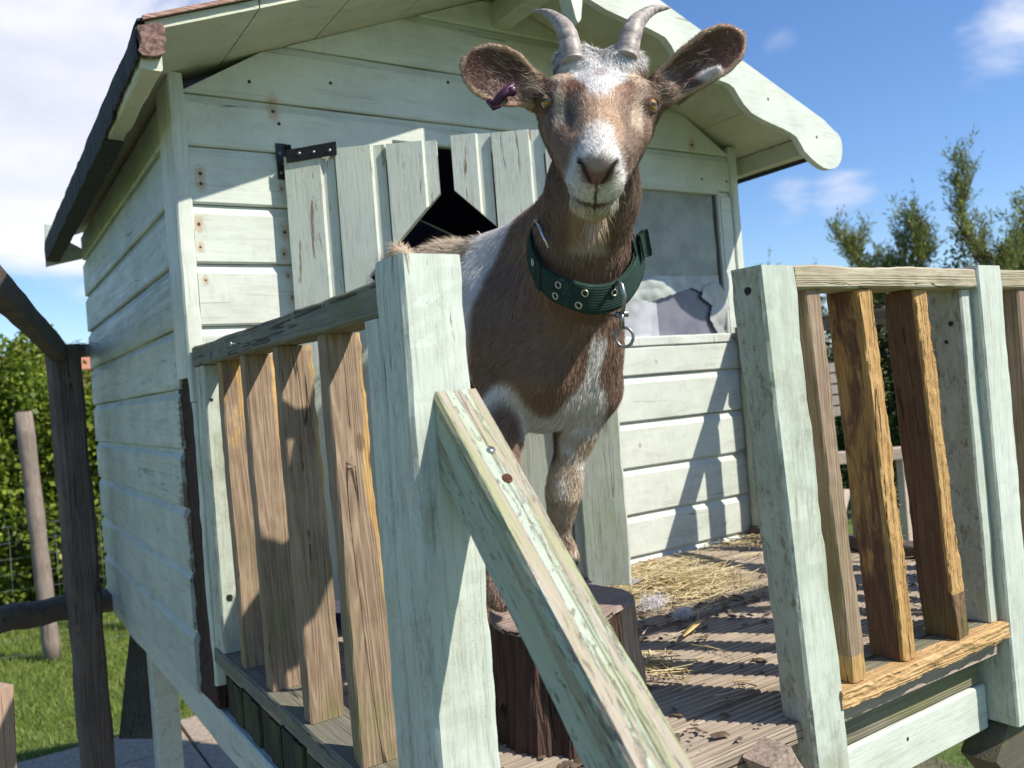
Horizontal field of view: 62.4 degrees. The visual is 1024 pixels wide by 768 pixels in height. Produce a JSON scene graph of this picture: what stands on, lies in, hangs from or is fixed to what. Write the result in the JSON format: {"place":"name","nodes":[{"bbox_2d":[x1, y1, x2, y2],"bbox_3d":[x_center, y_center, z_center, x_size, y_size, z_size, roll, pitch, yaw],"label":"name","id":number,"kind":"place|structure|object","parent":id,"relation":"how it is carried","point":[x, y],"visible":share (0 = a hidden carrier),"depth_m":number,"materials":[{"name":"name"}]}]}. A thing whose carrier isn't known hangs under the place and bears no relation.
{"place":"outdoors","nodes":[
{"label":"outdoors","id":0,"kind":"place"},
{"bbox_2d":[4,346,93,472],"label":"brick house","id":1,"kind":"structure","parent":0,"point":[87,365],"depth_m":30.30,"materials":[{"name":"brick"}]},
{"bbox_2d":[17,716,238,767],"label":"paving","id":2,"kind":"structure","parent":0,"point":[139,753],"depth_m":4.28,"materials":[{"name":"grey concrete"}]},
{"bbox_2d":[0,265,115,767],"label":"post and rail fence","id":3,"kind":"object","parent":2,"relation":"on","point":[83,604],"visible":0.97,"depth_m":2.56,"materials":[{"name":"brown wood"}]},
{"bbox_2d":[44,0,1023,767],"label":"playhouse","id":4,"kind":"object","parent":2,"relation":"on","point":[322,500],"visible":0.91,"depth_m":1.44,"materials":[{"name":"green paint"}]},
{"bbox_2d":[284,129,631,600],"bbox_3d":[-0.114,-0.039,1.700,0.636,0.914,0.061,-4,0,4],"label":"door","id":5,"kind":"structure","parent":4,"relation":"in","point":[340,216],"depth_m":1.70,"materials":[{"name":"green paint"}]},
{"bbox_2d":[384,5,746,628],"bbox_3d":[0.011,0.000,1.367,0.344,0.987,0.853,-4,0,-24],"label":"goat","id":6,"kind":"object","parent":4,"relation":"on","point":[552,276],"visible":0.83,"depth_m":1.17},
{"bbox_2d":[489,572,647,759],"bbox_3d":[0.090,0.399,1.285,0.237,0.162,0.406,-4,0,16],"label":"log stump","id":7,"kind":"object","parent":4,"relation":"on","point":[529,721],"visible":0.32,"depth_m":1.13,"materials":[{"name":"brown wood"}]},
{"bbox_2d":[624,184,731,346],"bbox_3d":[0.412,-0.328,2.326,0.492,0.447,0.035,-4,0,-33],"label":"window","id":8,"kind":"structure","parent":4,"relation":"in","point":[681,297],"depth_m":2.37,"materials":[{"name":"grey glass"}]},
{"bbox_2d":[669,605,694,620],"bbox_3d":[0.332,0.445,1.651,0.061,0.031,0.042,-4,0,-33],"label":"wool tuft","id":9,"kind":"object","parent":4,"relation":"on","point":[682,613],"visible":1,"depth_m":1.65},
{"bbox_2d":[682,618,705,636],"bbox_3d":[0.339,0.451,1.567,0.016,0.011,0.096,-5,0,38],"label":"dry husk","id":10,"kind":"object","parent":4,"relation":"on","point":[690,628],"visible":1,"depth_m":1.56,"materials":[{"name":"yellow plant"}]},
{"bbox_2d":[501,543,917,767],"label":"dirt crumbs","id":11,"kind":"object","parent":4,"relation":"on","point":[572,764],"visible":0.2,"depth_m":1.54,"materials":[{"name":"brown soil"}]},
{"bbox_2d":[608,533,921,708],"bbox_3d":[0.517,0.425,1.824,1.116,0.045,0.978,-4,0,-33],"label":"straw","id":12,"kind":"object","parent":4,"relation":"on","point":[661,575],"visible":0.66,"depth_m":1.87,"materials":[{"name":"beige plant"}]},
{"bbox_2d":[627,577,644,587],"bbox_3d":[0.280,0.451,1.915,0.052,0.030,0.033,-4,0,-33],"label":"wool tuft","id":13,"kind":"object","parent":12,"relation":"on","point":[635,580],"visible":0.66,"depth_m":1.91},
{"bbox_2d":[636,590,673,613],"bbox_3d":[0.285,0.443,1.739,0.126,0.044,0.069,-4,0,-33],"label":"wool tuft","id":14,"kind":"object","parent":12,"relation":"on","point":[653,603],"visible":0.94,"depth_m":1.73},
{"bbox_2d":[0,363,973,767],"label":"ground","id":15,"kind":"structure","parent":0,"point":[946,757],"depth_m":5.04,"materials":[{"name":"plant"}]},
{"bbox_2d":[0,324,106,605],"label":"hedge","id":16,"kind":"object","parent":15,"relation":"on","point":[23,381],"visible":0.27,"depth_m":8.05,"materials":[{"name":"green plant"}]},
{"bbox_2d":[0,411,129,663],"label":"wire fence","id":17,"kind":"object","parent":15,"relation":"on","point":[37,530],"visible":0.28,"depth_m":6.15,"materials":[{"name":"grey wood"}]},
{"bbox_2d":[755,247,816,264],"bbox_3d":[3.724,-0.139,10.988,1.041,3.446,0.996,-4,0,-4],"label":"tree","id":18,"kind":"object","parent":15,"relation":"on","point":[770,261],"depth_m":11.18,"materials":[{"name":"green plant"}]},
{"bbox_2d":[829,363,840,415],"bbox_3d":[2.826,0.663,8.229,1.162,1.760,0.084,-4,0,0],"label":"slatted fence","id":19,"kind":"object","parent":15,"relation":"on","point":[836,410],"depth_m":8.19,"materials":[{"name":"wood"}]},
{"bbox_2d":[820,204,903,428],"bbox_3d":[4.024,-0.254,9.593,0.963,3.617,0.957,-4,0,1],"label":"tree","id":20,"kind":"object","parent":15,"relation":"on","point":[853,250],"visible":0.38,"depth_m":9.66,"materials":[{"name":"green plant"}]},
{"bbox_2d":[838,446,912,540],"bbox_3d":[2.186,1.059,5.410,1.800,1.051,2.061,-4,0,0],"label":"timber rail","id":21,"kind":"object","parent":15,"relation":"on","point":[905,519],"visible":0.16,"depth_m":6.37,"materials":[{"name":"wood"}]},
{"bbox_2d":[873,179,951,375],"bbox_3d":[4.556,-0.338,9.180,0.989,3.701,1.072,-5,0,29],"label":"tree","id":22,"kind":"object","parent":15,"relation":"on","point":[920,247],"visible":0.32,"depth_m":9.04,"materials":[{"name":"green plant"}]},
{"bbox_2d":[820,232,1009,503],"bbox_3d":[5.059,-0.177,10.226,4.409,3.230,1.663,-4,0,8],"label":"hedge","id":23,"kind":"object","parent":15,"relation":"on","point":[882,329],"visible":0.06,"depth_m":10.03,"materials":[{"name":"green plant"}]},
{"bbox_2d":[906,125,1023,269],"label":"tree","id":24,"kind":"object","parent":15,"relation":"on","point":[980,253],"visible":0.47,"depth_m":8.92,"materials":[{"name":"green plant"}]},
{"bbox_2d":[992,185,1023,269],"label":"tree","id":25,"kind":"object","parent":15,"relation":"on","point":[1015,199],"visible":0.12,"depth_m":9.31,"materials":[{"name":"green plant"}]},
{"bbox_2d":[0,0,1023,357],"label":"sky","id":26,"kind":"structure","parent":0,"point":[894,79],"materials":[{"name":"blue"}]}
]}

